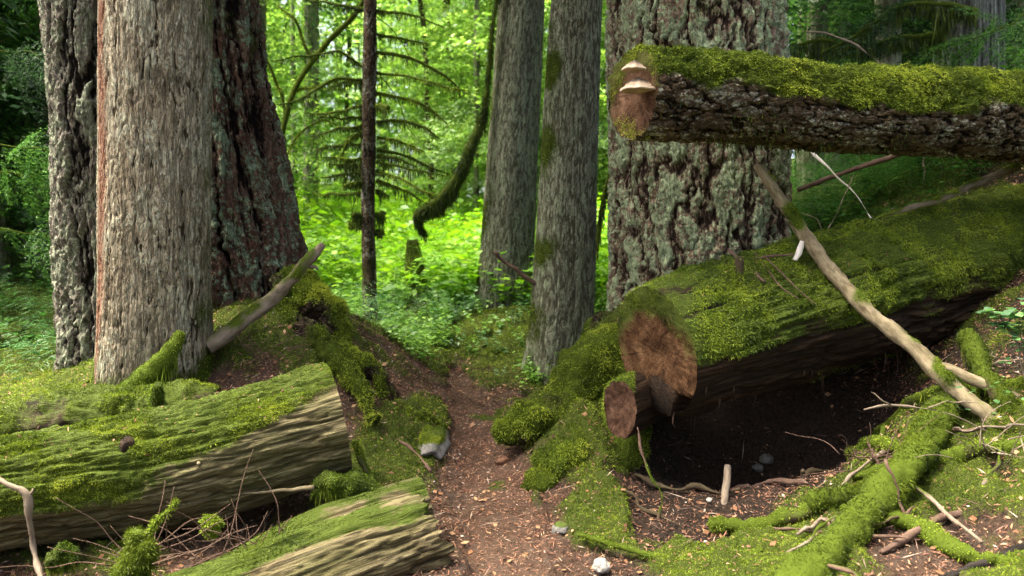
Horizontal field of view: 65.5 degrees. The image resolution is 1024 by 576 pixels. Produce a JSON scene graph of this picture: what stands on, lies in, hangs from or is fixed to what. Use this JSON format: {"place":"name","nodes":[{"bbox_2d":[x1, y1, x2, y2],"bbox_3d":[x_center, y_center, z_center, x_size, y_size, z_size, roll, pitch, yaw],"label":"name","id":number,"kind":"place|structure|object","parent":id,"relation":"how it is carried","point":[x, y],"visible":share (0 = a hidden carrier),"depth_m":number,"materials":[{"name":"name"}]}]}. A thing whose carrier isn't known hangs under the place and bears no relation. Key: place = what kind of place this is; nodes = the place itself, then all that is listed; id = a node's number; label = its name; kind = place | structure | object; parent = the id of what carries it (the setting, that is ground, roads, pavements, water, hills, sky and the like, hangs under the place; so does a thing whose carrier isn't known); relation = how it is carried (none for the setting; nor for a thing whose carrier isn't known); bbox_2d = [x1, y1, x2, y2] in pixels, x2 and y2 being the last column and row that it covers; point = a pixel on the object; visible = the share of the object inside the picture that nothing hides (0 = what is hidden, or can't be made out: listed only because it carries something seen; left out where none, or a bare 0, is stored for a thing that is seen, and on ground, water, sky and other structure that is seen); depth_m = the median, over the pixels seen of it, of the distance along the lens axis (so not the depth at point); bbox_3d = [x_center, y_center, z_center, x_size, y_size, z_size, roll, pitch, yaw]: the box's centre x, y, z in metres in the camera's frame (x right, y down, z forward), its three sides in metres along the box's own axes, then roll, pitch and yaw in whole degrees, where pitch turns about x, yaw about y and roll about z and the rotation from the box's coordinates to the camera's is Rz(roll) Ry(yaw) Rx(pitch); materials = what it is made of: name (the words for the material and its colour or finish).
{"place":"outdoors","nodes":[
{"label":"outdoors","id":0,"kind":"place"},
{"bbox_2d":[443,369,550,575],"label":"path","id":1,"kind":"structure","parent":0,"point":[496,516],"depth_m":4.45,"materials":[{"name":"soil"}]},
{"bbox_2d":[0,157,1023,575],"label":"ground","id":2,"kind":"structure","parent":0,"point":[772,417],"depth_m":4.88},
{"bbox_2d":[0,0,35,268],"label":"shade conifer","id":3,"kind":"object","parent":2,"relation":"on","point":[20,137],"visible":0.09,"depth_m":13.76,"materials":[{"name":"green plant"}]},
{"bbox_2d":[0,320,35,348],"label":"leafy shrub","id":4,"kind":"object","parent":2,"relation":"on","point":[19,330],"visible":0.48,"depth_m":7.95,"materials":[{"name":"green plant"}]},
{"bbox_2d":[0,0,36,265],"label":"dark conifer","id":5,"kind":"object","parent":2,"relation":"on","point":[5,44],"visible":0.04,"depth_m":13.97,"materials":[{"name":"green plant"}]},
{"bbox_2d":[0,477,42,575],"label":"forked twig","id":6,"kind":"object","parent":2,"relation":"on","point":[27,496],"visible":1,"depth_m":3.15,"materials":[{"name":"wood"}]},
{"bbox_2d":[0,1,45,266],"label":"dark conifer","id":7,"kind":"object","parent":2,"relation":"on","point":[10,211],"visible":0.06,"depth_m":12.09,"materials":[{"name":"green plant"}]},
{"bbox_2d":[0,3,48,190],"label":"dark conifer","id":8,"kind":"object","parent":2,"relation":"on","point":[8,115],"visible":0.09,"depth_m":11.19,"materials":[{"name":"green plant"}]},
{"bbox_2d":[0,0,50,238],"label":"dark conifer","id":9,"kind":"object","parent":2,"relation":"on","point":[24,110],"visible":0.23,"depth_m":9.71,"materials":[{"name":"green plant"}]},
{"bbox_2d":[0,41,46,123],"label":"conifer bough","id":10,"kind":"object","parent":9,"relation":"attached to","point":[37,57],"visible":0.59,"depth_m":7.89,"materials":[{"name":"green plant"}]},
{"bbox_2d":[0,124,50,228],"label":"conifer bough","id":11,"kind":"object","parent":9,"relation":"attached to","point":[29,148],"visible":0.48,"depth_m":7.25,"materials":[{"name":"green plant"}]},
{"bbox_2d":[0,153,50,223],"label":"conifer bough","id":12,"kind":"object","parent":9,"relation":"attached to","point":[40,177],"visible":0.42,"depth_m":7.51,"materials":[{"name":"green plant"}]},
{"bbox_2d":[0,225,52,291],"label":"conifer bough","id":13,"kind":"object","parent":9,"relation":"attached to","point":[37,234],"visible":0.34,"depth_m":7.85,"materials":[{"name":"green plant"}]},
{"bbox_2d":[0,0,50,282],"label":"shade conifer","id":14,"kind":"object","parent":2,"relation":"on","point":[3,241],"visible":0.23,"depth_m":10.61,"materials":[{"name":"green plant"}]},
{"bbox_2d":[0,0,51,273],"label":"dark conifer","id":15,"kind":"object","parent":2,"relation":"on","point":[29,3],"visible":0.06,"depth_m":11.21,"materials":[{"name":"green plant"}]},
{"bbox_2d":[0,281,54,312],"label":"fallen mossy log","id":16,"kind":"object","parent":2,"relation":"on","point":[22,293],"visible":0.3,"depth_m":9.32,"materials":[{"name":"plant"}]},
{"bbox_2d":[35,3,50,277],"bbox_3d":[-6.918,-8.259,11.114,6.318,16.694,6.572,0,4,0],"label":"shaded trunk","id":17,"kind":"object","parent":2,"relation":"on","point":[39,272],"visible":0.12,"depth_m":11.79,"materials":[{"name":"brown plant"}]},
{"bbox_2d":[44,540,81,575],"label":"moss ball","id":18,"kind":"object","parent":2,"relation":"on","point":[54,557],"visible":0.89,"depth_m":3.36,"materials":[{"name":"green plant"}]},
{"bbox_2d":[37,0,97,373],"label":"furrowed tree","id":19,"kind":"object","parent":2,"relation":"on","point":[68,29],"visible":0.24,"depth_m":5.82,"materials":[{"name":"grey plant"}]},
{"bbox_2d":[0,378,222,434],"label":"buried log","id":20,"kind":"object","parent":2,"relation":"on","point":[36,408],"visible":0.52,"depth_m":4.37,"materials":[{"name":"plant"}]},
{"bbox_2d":[107,524,160,575],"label":"mossy snag","id":21,"kind":"object","parent":2,"relation":"on","point":[139,554],"visible":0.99,"depth_m":3.19,"materials":[{"name":"plant"}]},
{"bbox_2d":[146,497,179,537],"bbox_3d":[-1.453,0.963,3.274,0.182,0.215,0.070,0,4,0],"label":"mossy snag","id":22,"kind":"object","parent":21,"relation":"attached to","point":[152,527],"visible":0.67,"depth_m":3.27,"materials":[{"name":"plant"}]},
{"bbox_2d":[0,450,267,567],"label":"dead twig tangle","id":23,"kind":"object","parent":2,"relation":"on","point":[188,552],"visible":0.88,"depth_m":3.33,"materials":[{"name":"wood"}]},
{"bbox_2d":[91,0,214,385],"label":"flaky bark tree","id":24,"kind":"object","parent":2,"relation":"on","point":[154,151],"visible":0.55,"depth_m":4.70,"materials":[{"name":"wood"}]},
{"bbox_2d":[117,330,184,386],"bbox_3d":[-2.100,0.495,4.635,0.368,0.492,0.223,0,4,0],"label":"mossy stub","id":25,"kind":"object","parent":24,"relation":"attached to","point":[160,364],"visible":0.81,"depth_m":4.60,"materials":[{"name":"plant"}]},
{"bbox_2d":[0,362,382,551],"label":"mossy fallen log","id":26,"kind":"object","parent":2,"relation":"on","point":[289,429],"visible":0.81,"depth_m":3.73,"materials":[{"name":"plant"}]},
{"bbox_2d":[349,440,372,477],"bbox_3d":[-0.797,0.921,4.223,0.136,0.245,0.078,0,4,0],"label":"mossy stick","id":27,"kind":"object","parent":26,"relation":"on","point":[359,452],"visible":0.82,"depth_m":4.21,"materials":[{"name":"plant"}]},
{"bbox_2d":[197,513,224,540],"bbox_3d":[-1.354,1.075,3.587,0.120,0.142,0.125,0,4,0],"label":"moss ball","id":28,"kind":"object","parent":2,"relation":"on","point":[215,519],"visible":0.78,"depth_m":3.56,"materials":[{"name":"green plant"}]},
{"bbox_2d":[205,242,325,352],"bbox_3d":[-1.629,0.052,5.230,0.801,0.704,0.193,-2,5,-29],"label":"broken branch","id":29,"kind":"object","parent":2,"relation":"on","point":[222,336],"visible":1,"depth_m":5.23,"materials":[{"name":"wood"}]},
{"bbox_2d":[224,322,310,369],"bbox_3d":[-1.563,0.354,5.004,0.569,0.352,0.545,-3,5,-40],"label":"dead twig tangle","id":30,"kind":"object","parent":2,"relation":"on","point":[267,351],"visible":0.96,"depth_m":5.00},
{"bbox_2d":[163,476,455,575],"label":"split log","id":31,"kind":"object","parent":2,"relation":"on","point":[389,530],"visible":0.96,"depth_m":3.39,"materials":[{"name":"plant"}]},
{"bbox_2d":[188,471,291,548],"bbox_3d":[-1.142,1.028,3.439,0.544,0.406,0.465,1,4,15],"label":"dead twig tangle","id":32,"kind":"object","parent":31,"relation":"on","point":[239,540],"visible":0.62,"depth_m":3.49,"materials":[{"name":"wood"}]},
{"bbox_2d":[260,0,361,227],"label":"young conifer","id":33,"kind":"object","parent":2,"relation":"on","point":[263,15],"visible":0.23,"depth_m":17.62,"materials":[{"name":"green plant"}]},
{"bbox_2d":[266,0,360,204],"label":"young conifer","id":34,"kind":"object","parent":2,"relation":"on","point":[293,63],"visible":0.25,"depth_m":22.52,"materials":[{"name":"green plant"}]},
{"bbox_2d":[267,0,363,157],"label":"vine maple","id":35,"kind":"object","parent":2,"relation":"on","point":[295,88],"visible":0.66,"depth_m":9.04,"materials":[{"name":"plant"}]},
{"bbox_2d":[265,0,381,182],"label":"young maple","id":36,"kind":"object","parent":2,"relation":"on","point":[296,123],"visible":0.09,"depth_m":18.13,"materials":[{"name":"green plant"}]},
{"bbox_2d":[266,0,385,182],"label":"young maple","id":37,"kind":"object","parent":2,"relation":"on","point":[301,47],"visible":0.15,"depth_m":28.49,"materials":[{"name":"green plant"}]},
{"bbox_2d":[211,0,448,428],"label":"furrowed tree","id":38,"kind":"object","parent":2,"relation":"on","point":[259,248],"visible":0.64,"depth_m":5.69,"materials":[{"name":"brown plant"}]},
{"bbox_2d":[266,0,411,212],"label":"distant trunk","id":39,"kind":"object","parent":2,"relation":"on","point":[311,22],"visible":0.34,"depth_m":21.50,"materials":[{"name":"grey plant"}]},
{"bbox_2d":[266,0,430,187],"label":"young maple","id":40,"kind":"object","parent":2,"relation":"on","point":[336,13],"visible":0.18,"depth_m":29.38,"materials":[{"name":"green plant"}]},
{"bbox_2d":[319,0,413,191],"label":"young conifer","id":41,"kind":"object","parent":2,"relation":"on","point":[338,103],"visible":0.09,"depth_m":30.47,"materials":[{"name":"green plant"}]},
{"bbox_2d":[275,0,470,320],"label":"conifer tree","id":42,"kind":"object","parent":2,"relation":"on","point":[366,219],"visible":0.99,"depth_m":8.85,"materials":[{"name":"green plant"}]},
{"bbox_2d":[321,0,444,191],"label":"young maple","id":43,"kind":"object","parent":2,"relation":"on","point":[376,89],"visible":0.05,"depth_m":36.92,"materials":[{"name":"green plant"}]},
{"bbox_2d":[403,239,431,302],"bbox_3d":[-1.256,0.033,10.620,0.550,1.372,0.542,0,4,0],"label":"broken stump","id":44,"kind":"object","parent":2,"relation":"on","point":[412,254],"visible":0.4,"depth_m":10.51,"materials":[{"name":"plant"}]},
{"bbox_2d":[357,0,488,197],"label":"young maple","id":45,"kind":"object","parent":2,"relation":"on","point":[418,26],"visible":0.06,"depth_m":28.74,"materials":[{"name":"plant"}]},
{"bbox_2d":[375,0,483,200],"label":"young conifer","id":46,"kind":"object","parent":2,"relation":"on","point":[425,10],"visible":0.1,"depth_m":29.05,"materials":[{"name":"green plant"}]},
{"bbox_2d":[322,0,541,200],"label":"young maple","id":47,"kind":"object","parent":2,"relation":"on","point":[427,93],"visible":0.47,"depth_m":23.50,"materials":[{"name":"green plant"}]},
{"bbox_2d":[418,422,450,459],"bbox_3d":[-0.509,0.996,5.169,0.229,0.219,0.583,0,4,0],"label":"boulder","id":48,"kind":"object","parent":2,"relation":"on","point":[434,441],"visible":0.93,"depth_m":5.02,"materials":[{"name":"grey stone"}]},
{"bbox_2d":[344,0,547,209],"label":"young maple","id":49,"kind":"object","parent":2,"relation":"on","point":[418,93],"visible":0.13,"depth_m":25.60,"materials":[{"name":"green plant"}]},
{"bbox_2d":[296,158,608,309],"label":"clearing undergrowth","id":50,"kind":"object","parent":2,"relation":"on","point":[450,248],"visible":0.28,"depth_m":11.76,"materials":[{"name":"plant"}]},
{"bbox_2d":[319,261,606,393],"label":"herbs","id":51,"kind":"object","parent":2,"relation":"on","point":[600,303],"visible":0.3,"depth_m":8.29,"materials":[{"name":"green plant"}]},
{"bbox_2d":[401,0,547,231],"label":"young conifer","id":52,"kind":"object","parent":2,"relation":"on","point":[477,73],"visible":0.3,"depth_m":20.00,"materials":[{"name":"green plant"}]},
{"bbox_2d":[406,0,548,204],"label":"young maple","id":53,"kind":"object","parent":2,"relation":"on","point":[471,7],"visible":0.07,"depth_m":23.22,"materials":[{"name":"green plant"}]},
{"bbox_2d":[411,0,544,309],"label":"mossy grey trunk","id":54,"kind":"object","parent":2,"relation":"on","point":[509,211],"visible":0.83,"depth_m":9.64,"materials":[{"name":"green plant"}]},
{"bbox_2d":[413,0,546,172],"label":"tall conifer","id":55,"kind":"object","parent":2,"relation":"on","point":[440,33],"visible":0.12,"depth_m":23.27,"materials":[{"name":"green plant"}]},
{"bbox_2d":[422,0,545,208],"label":"young conifer","id":56,"kind":"object","parent":2,"relation":"on","point":[471,114],"visible":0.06,"depth_m":23.14,"materials":[{"name":"green plant"}]},
{"bbox_2d":[399,0,606,201],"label":"young maple","id":57,"kind":"object","parent":2,"relation":"on","point":[483,55],"visible":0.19,"depth_m":19.58,"materials":[{"name":"green plant"}]},
{"bbox_2d":[0,157,1023,575],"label":"moss cover","id":58,"kind":"object","parent":2,"relation":"on","point":[46,373],"visible":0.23,"depth_m":4.79,"materials":[{"name":"plant"}]},
{"bbox_2d":[0,46,1023,354],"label":"shaded undergrowth","id":59,"kind":"object","parent":2,"relation":"on","point":[870,178],"visible":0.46,"depth_m":6.47,"materials":[{"name":"green plant"}]},
{"bbox_2d":[0,162,1023,575],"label":"bark litter","id":60,"kind":"object","parent":2,"relation":"on","point":[604,460],"visible":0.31,"depth_m":4.31,"materials":[{"name":"plant"}]},
{"bbox_2d":[3,161,1023,575],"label":"leaf litter","id":61,"kind":"object","parent":2,"relation":"on","point":[973,519],"visible":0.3,"depth_m":4.32,"materials":[{"name":"plant"}]},
{"bbox_2d":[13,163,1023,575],"bbox_3d":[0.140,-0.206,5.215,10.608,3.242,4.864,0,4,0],"label":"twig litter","id":62,"kind":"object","parent":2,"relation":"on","point":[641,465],"visible":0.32,"depth_m":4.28,"materials":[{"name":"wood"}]},
{"bbox_2d":[480,0,608,181],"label":"young maple","id":63,"kind":"object","parent":2,"relation":"on","point":[601,150],"visible":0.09,"depth_m":22.77,"materials":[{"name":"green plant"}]},
{"bbox_2d":[521,0,602,383],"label":"mossy grey trunk","id":64,"kind":"object","parent":2,"relation":"on","point":[562,307],"visible":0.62,"depth_m":7.22,"materials":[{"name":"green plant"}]},
{"bbox_2d":[536,10,608,214],"bbox_3d":[1.567,-7.905,18.960,3.819,15.619,3.436,-1,4,-11],"label":"young conifer","id":65,"kind":"object","parent":2,"relation":"on","point":[603,109],"visible":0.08,"depth_m":18.89,"materials":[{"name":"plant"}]},
{"bbox_2d":[577,530,692,560],"bbox_3d":[0.565,1.205,3.667,0.582,0.088,0.074,2,5,31],"label":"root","id":66,"kind":"object","parent":2,"relation":"on","point":[649,555],"visible":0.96,"depth_m":3.69,"materials":[{"name":"plant"}]},
{"bbox_2d":[490,0,791,492],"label":"lichen covered fir","id":67,"kind":"object","parent":2,"relation":"on","point":[672,206],"visible":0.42,"depth_m":5.37,"materials":[{"name":"grey plant"}]},
{"bbox_2d":[596,175,609,263],"bbox_3d":[1.273,-0.952,8.754,0.776,1.415,0.189,0,4,0],"label":"mossy bough","id":68,"kind":"object","parent":67,"relation":"attached to","point":[602,208],"visible":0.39,"depth_m":8.74,"materials":[{"name":"green wood"}]},
{"bbox_2d":[601,370,666,438],"bbox_3d":[0.833,0.657,4.827,0.252,0.413,0.827,3,5,37],"label":"log","id":69,"kind":"object","parent":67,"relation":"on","point":[627,405],"visible":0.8,"depth_m":4.53,"materials":[{"name":"brown wood"}]},
{"bbox_2d":[789,30,948,65],"bbox_3d":[3.412,-2.257,8.136,2.007,0.757,0.820,0,4,0],"label":"mossy bough","id":70,"kind":"object","parent":67,"relation":"attached to","point":[915,43],"visible":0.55,"depth_m":8.02,"materials":[{"name":"plant"}]},
{"bbox_2d":[634,473,740,493],"bbox_3d":[0.959,1.101,4.442,0.649,0.097,0.072,3,5,38],"label":"bare root","id":71,"kind":"object","parent":2,"relation":"on","point":[690,486],"visible":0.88,"depth_m":4.41,"materials":[{"name":"brown wood"}]},
{"bbox_2d":[721,464,730,504],"bbox_3d":[1.135,1.161,4.248,0.057,0.371,0.334,1,4,16],"label":"upright stake","id":72,"kind":"object","parent":2,"relation":"on","point":[726,485],"visible":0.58,"depth_m":4.30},
{"bbox_2d":[729,478,808,490],"bbox_3d":[1.374,1.113,4.404,0.070,0.280,0.712,-2,4,-28],"label":"bare root","id":73,"kind":"object","parent":2,"relation":"on","point":[798,481],"visible":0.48,"depth_m":4.28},
{"bbox_2d":[706,500,848,535],"bbox_3d":[1.354,1.140,3.829,0.824,0.285,0.136,1,4,13],"label":"mossy root","id":74,"kind":"object","parent":2,"relation":"on","point":[782,517],"visible":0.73,"depth_m":3.83,"materials":[{"name":"plant"}]},
{"bbox_2d":[607,42,1023,166],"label":"overhanging log","id":75,"kind":"object","parent":2,"relation":"on","point":[681,93],"visible":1,"depth_m":4.40,"materials":[{"name":"green plant"}]},
{"bbox_2d":[797,154,901,191],"bbox_3d":[2.565,-0.889,5.736,0.968,0.377,0.113,2,5,32],"label":"bare stick","id":76,"kind":"object","parent":75,"relation":"hanging from","point":[852,169],"visible":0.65,"depth_m":5.83,"materials":[{"name":"wood"}]},
{"bbox_2d":[617,182,1023,427],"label":"mossy fallen log","id":77,"kind":"object","parent":2,"relation":"on","point":[706,336],"visible":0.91,"depth_m":4.61,"materials":[{"name":"plant"}]},
{"bbox_2d":[731,256,746,283],"bbox_3d":[1.267,-0.103,4.454,0.091,0.162,0.088,0,4,0],"label":"wood splinter","id":78,"kind":"object","parent":77,"relation":"on","point":[738,268],"visible":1,"depth_m":4.43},
{"bbox_2d":[727,248,815,304],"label":"broken twigs","id":79,"kind":"object","parent":77,"relation":"on","point":[732,252],"visible":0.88,"depth_m":4.55,"materials":[{"name":"wood"}]},
{"bbox_2d":[753,162,1019,424],"bbox_3d":[2.011,0.052,4.256,1.556,1.527,0.353,3,5,38],"label":"leaning pole","id":80,"kind":"object","parent":77,"relation":"on","point":[946,377],"visible":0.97,"depth_m":4.31,"materials":[{"name":"brown wood"}]},
{"bbox_2d":[879,163,1021,219],"bbox_3d":[2.880,-0.643,5.209,1.281,0.414,0.099,-2,4,-25],"label":"mossy branch","id":81,"kind":"object","parent":77,"relation":"on","point":[979,181],"visible":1,"depth_m":5.22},
{"bbox_2d":[804,473,873,519],"bbox_3d":[2.002,0.883,3.936,1.254,0.520,0.172,-1,4,-15],"label":"mossy branch","id":82,"kind":"object","parent":2,"relation":"on","point":[822,498],"visible":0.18,"depth_m":3.78,"materials":[{"name":"plant"}]},
{"bbox_2d":[787,0,916,187],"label":"shade conifer","id":83,"kind":"object","parent":2,"relation":"on","point":[801,41],"visible":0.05,"depth_m":12.69,"materials":[{"name":"green plant"}]},
{"bbox_2d":[786,413,940,474],"bbox_3d":[1.814,0.771,3.853,0.834,0.356,0.493,0,4,0],"label":"dead twig tangle","id":84,"kind":"object","parent":2,"relation":"on","point":[872,456],"visible":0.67,"depth_m":3.90,"materials":[{"name":"wood"}]},
{"bbox_2d":[770,381,970,575],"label":"mossy branch","id":85,"kind":"object","parent":2,"relation":"on","point":[875,500],"visible":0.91,"depth_m":3.53,"materials":[{"name":"plant"}]},
{"bbox_2d":[844,434,899,461],"bbox_3d":[1.944,0.918,4.272,0.123,0.354,0.664,0,4,2],"label":"mossy root","id":86,"kind":"object","parent":2,"relation":"on","point":[881,442],"visible":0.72,"depth_m":4.18,"materials":[{"name":"plant"}]},
{"bbox_2d":[787,0,1006,190],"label":"shade conifer","id":87,"kind":"object","parent":2,"relation":"on","point":[819,26],"visible":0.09,"depth_m":11.32,"materials":[{"name":"green plant"}]},
{"bbox_2d":[787,0,1018,180],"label":"shady conifer","id":88,"kind":"object","parent":2,"relation":"on","point":[845,37],"visible":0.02,"depth_m":12.88,"materials":[{"name":"green plant"}]},
{"bbox_2d":[786,0,1023,157],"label":"shady conifer","id":89,"kind":"object","parent":2,"relation":"on","point":[877,5],"visible":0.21,"depth_m":10.26,"materials":[{"name":"green plant"}]},
{"bbox_2d":[879,510,961,553],"bbox_3d":[1.877,1.024,3.444,0.714,0.169,0.062,-1,4,-15],"label":"fallen stick","id":90,"kind":"object","parent":2,"relation":"on","point":[913,533],"visible":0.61,"depth_m":3.37,"materials":[{"name":"wood"}]},
{"bbox_2d":[864,392,986,431],"bbox_3d":[2.105,0.660,3.855,0.809,0.316,0.023,0,4,0],"label":"bare twig","id":91,"kind":"object","parent":2,"relation":"on","point":[892,405],"visible":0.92,"depth_m":3.85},
{"bbox_2d":[837,503,1014,565],"bbox_3d":[1.748,1.068,3.444,0.146,0.193,0.852,-2,5,-31],"label":"mossy root","id":92,"kind":"object","parent":2,"relation":"on","point":[936,535],"visible":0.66,"depth_m":3.32,"materials":[{"name":"plant"}]},
{"bbox_2d":[850,436,1023,481],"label":"mossy root","id":93,"kind":"object","parent":2,"relation":"on","point":[961,453],"visible":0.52,"depth_m":3.75,"materials":[{"name":"plant"}]},
{"bbox_2d":[853,0,1023,70],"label":"shady conifer","id":94,"kind":"object","parent":2,"relation":"on","point":[1021,4],"visible":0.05,"depth_m":12.55,"materials":[{"name":"green plant"}]},
{"bbox_2d":[873,384,1023,434],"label":"mossy root","id":95,"kind":"object","parent":2,"relation":"on","point":[918,397],"visible":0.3,"depth_m":4.42,"materials":[{"name":"plant"}]},
{"bbox_2d":[915,485,982,543],"bbox_3d":[1.857,0.954,3.571,0.046,0.110,0.728,-1,4,-7],"label":"bank stick","id":96,"kind":"object","parent":2,"relation":"on","point":[929,497],"visible":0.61,"depth_m":3.44,"materials":[{"name":"wood"}]},
{"bbox_2d":[932,0,1005,70],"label":"grey cedar","id":97,"kind":"object","parent":2,"relation":"on","point":[993,7],"visible":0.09,"depth_m":8.14,"materials":[{"name":"green plant"}]},
{"bbox_2d":[806,0,979,65],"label":"mossy bough","id":98,"kind":"object","parent":97,"relation":"attached to","point":[942,17],"visible":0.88,"depth_m":7.82,"materials":[{"name":"plant"}]},
{"bbox_2d":[911,2,1023,69],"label":"conifer bough","id":99,"kind":"object","parent":97,"relation":"attached to","point":[977,47],"visible":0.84,"depth_m":7.44,"materials":[{"name":"plant"}]},
{"bbox_2d":[915,401,1023,462],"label":"dead twig tangle","id":100,"kind":"object","parent":2,"relation":"on","point":[988,445],"visible":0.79,"depth_m":3.61,"materials":[{"name":"wood"}]},
{"bbox_2d":[940,542,1023,575],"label":"fallen stick","id":101,"kind":"object","parent":2,"relation":"on","point":[983,563],"visible":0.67,"depth_m":3.13,"materials":[{"name":"wood"}]},
{"bbox_2d":[955,327,1020,415],"bbox_3d":[2.469,0.519,4.077,0.236,0.592,0.584,0,4,0],"label":"mossy branch","id":102,"kind":"object","parent":2,"relation":"on","point":[976,352],"visible":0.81,"depth_m":4.09,"materials":[{"name":"plant"}]},
{"bbox_2d":[954,298,1023,437],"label":"leafy shrub","id":103,"kind":"object","parent":2,"relation":"on","point":[1009,313],"visible":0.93,"depth_m":3.87,"materials":[{"name":"green plant"}]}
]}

